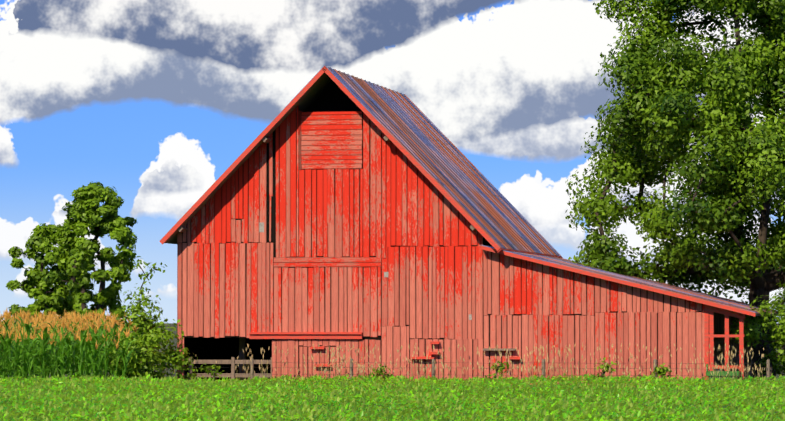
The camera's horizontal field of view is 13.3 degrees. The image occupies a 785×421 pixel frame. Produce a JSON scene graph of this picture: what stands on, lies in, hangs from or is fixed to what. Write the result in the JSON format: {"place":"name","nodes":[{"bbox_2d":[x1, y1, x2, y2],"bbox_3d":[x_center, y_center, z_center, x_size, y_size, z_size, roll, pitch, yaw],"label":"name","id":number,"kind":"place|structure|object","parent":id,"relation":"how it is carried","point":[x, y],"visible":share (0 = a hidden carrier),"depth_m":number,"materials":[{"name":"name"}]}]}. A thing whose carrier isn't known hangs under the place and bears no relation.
{"place":"outdoors","nodes":[
{"label":"outdoors","id":0,"kind":"place"},
{"bbox_2d":[167,66,384,232],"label":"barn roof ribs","id":1,"kind":"object","parent":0,"point":[247,147],"visible":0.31,"depth_m":98.85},
{"bbox_2d":[0,0,784,322],"label":"sky","id":2,"kind":"structure","parent":0,"point":[151,101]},
{"bbox_2d":[8,323,784,381],"bbox_3d":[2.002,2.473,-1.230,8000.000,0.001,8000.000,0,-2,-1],"label":"ground","id":3,"kind":"structure","parent":0,"point":[174,340],"depth_m":333.92,"materials":[{"name":"green plant"}]},
{"bbox_2d":[6,223,87,325],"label":"tree","id":4,"kind":"object","parent":3,"relation":"on","point":[42,238],"depth_m":182.87,"materials":[{"name":"green plant"}]},
{"bbox_2d":[0,309,142,386],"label":"corn field plants","id":5,"kind":"object","parent":3,"relation":"on","point":[53,343],"visible":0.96,"depth_m":95.92,"materials":[{"name":"green plant"}]},
{"bbox_2d":[42,181,137,320],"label":"tree","id":6,"kind":"object","parent":3,"relation":"on","point":[86,208],"depth_m":179.83,"materials":[{"name":"green plant"}]},
{"bbox_2d":[103,333,168,380],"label":"bush","id":7,"kind":"object","parent":3,"relation":"on","point":[136,359],"depth_m":95.83,"materials":[{"name":"green plant"}]},
{"bbox_2d":[109,295,167,388],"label":"bush","id":8,"kind":"object","parent":3,"relation":"on","point":[138,321],"depth_m":97.80,"materials":[{"name":"green plant"}]},
{"bbox_2d":[115,256,166,349],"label":"sapling","id":9,"kind":"object","parent":3,"relation":"on","point":[141,290],"depth_m":99.57,"materials":[{"name":"green plant"}]},
{"bbox_2d":[129,319,197,385],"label":"bush","id":10,"kind":"object","parent":3,"relation":"on","point":[169,352],"depth_m":96.68,"materials":[{"name":"green plant"}]},
{"bbox_2d":[197,363,223,380],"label":"weed clump","id":11,"kind":"object","parent":3,"relation":"on","point":[215,371],"depth_m":96.65,"materials":[{"name":"green plant"}]},
{"bbox_2d":[372,364,391,378],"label":"weed clump","id":12,"kind":"object","parent":3,"relation":"on","point":[378,373],"depth_m":95.98,"materials":[{"name":"green plant"}]},
{"bbox_2d":[3,387,784,420],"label":"soybean understorey","id":13,"kind":"object","parent":3,"relation":"on","point":[389,411],"visible":0.02,"depth_m":74.17,"materials":[{"name":"green plant"}]},
{"bbox_2d":[0,373,784,420],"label":"soybean field leaves","id":14,"kind":"object","parent":13,"relation":"on","point":[271,399],"visible":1,"depth_m":68.38,"materials":[{"name":"green plant"}]},
{"bbox_2d":[104,343,764,387],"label":"tall grass","id":15,"kind":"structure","parent":3,"relation":"on","point":[481,366],"depth_m":95.64,"materials":[{"name":"plant"}]},
{"bbox_2d":[177,79,775,381],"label":"barn interior shell","id":16,"kind":"object","parent":3,"relation":"on","point":[332,97],"visible":0.1,"depth_m":99.27},
{"bbox_2d":[177,105,704,390],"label":"barn wall","id":17,"kind":"structure","parent":16,"relation":"attached to","point":[404,202],"depth_m":98.50,"materials":[{"name":"red wood"}]},
{"bbox_2d":[259,222,471,319],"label":"barn tin patches","id":18,"kind":"object","parent":17,"relation":"attached to","point":[261,226],"visible":0.93,"depth_m":99.17,"materials":[{"name":"metal"}]},
{"bbox_2d":[159,66,754,379],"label":"barn trim","id":19,"kind":"structure","parent":17,"relation":"attached to","point":[711,308],"depth_m":97.66,"materials":[{"name":"red wood"}]},
{"bbox_2d":[165,68,774,315],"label":"roof trim","id":20,"kind":"structure","parent":16,"relation":"on","point":[306,100],"depth_m":99.22,"materials":[{"name":"red wood"}]},
{"bbox_2d":[331,70,561,256],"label":"barn roof","id":21,"kind":"structure","parent":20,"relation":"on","point":[448,167],"depth_m":103.49,"materials":[{"name":"grey metal"}]},
{"bbox_2d":[325,66,560,255],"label":"barn roof ribs","id":22,"kind":"object","parent":21,"relation":"on","point":[447,165],"visible":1,"depth_m":103.55,"materials":[{"name":"grey metal"}]},
{"bbox_2d":[485,360,512,384],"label":"weed clump","id":23,"kind":"object","parent":3,"relation":"on","point":[501,369],"depth_m":94.79,"materials":[{"name":"green plant"}]},
{"bbox_2d":[250,358,769,379],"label":"fence posts","id":24,"kind":"object","parent":3,"relation":"on","point":[543,367],"visible":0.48,"depth_m":96.44,"materials":[{"name":"wood"}]},
{"bbox_2d":[593,358,616,384],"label":"weed clump","id":25,"kind":"object","parent":3,"relation":"on","point":[606,367],"depth_m":95.13,"materials":[{"name":"green plant"}]},
{"bbox_2d":[651,363,673,382],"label":"weed clump","id":26,"kind":"object","parent":3,"relation":"on","point":[665,370],"depth_m":93.79,"materials":[{"name":"green plant"}]},
{"bbox_2d":[706,364,740,379],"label":"weeds","id":27,"kind":"object","parent":3,"relation":"on","point":[724,373],"visible":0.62,"depth_m":95.99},
{"bbox_2d":[724,295,784,379],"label":"bush","id":28,"kind":"object","parent":3,"relation":"on","point":[750,335],"depth_m":97.92,"materials":[{"name":"green plant"}]},
{"bbox_2d":[757,283,784,377],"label":"bush","id":29,"kind":"object","parent":3,"relation":"on","point":[780,299],"depth_m":100.63,"materials":[{"name":"green plant"}]},
{"bbox_2d":[769,312,784,382],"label":"bush","id":30,"kind":"object","parent":3,"relation":"on","point":[773,346],"depth_m":104.92,"materials":[{"name":"green plant"}]},
{"bbox_2d":[155,362,767,383],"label":"fence wires","id":31,"kind":"object","parent":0,"point":[482,368],"visible":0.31,"depth_m":96.42,"materials":[{"name":"grey metal"}]},
{"bbox_2d":[189,312,751,387],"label":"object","id":32,"kind":"object","parent":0,"point":[719,323],"visible":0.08,"depth_m":99.15,"materials":[{"name":"red wood"}]},
{"bbox_2d":[481,245,777,313],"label":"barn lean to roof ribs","id":33,"kind":"object","parent":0,"point":[677,290],"visible":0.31,"depth_m":100.87,"materials":[{"name":"grey metal"}]},
{"bbox_2d":[565,0,784,307],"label":"tree","id":34,"kind":"object","parent":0,"point":[720,69],"depth_m":105.74,"materials":[{"name":"green plant"}]}
]}

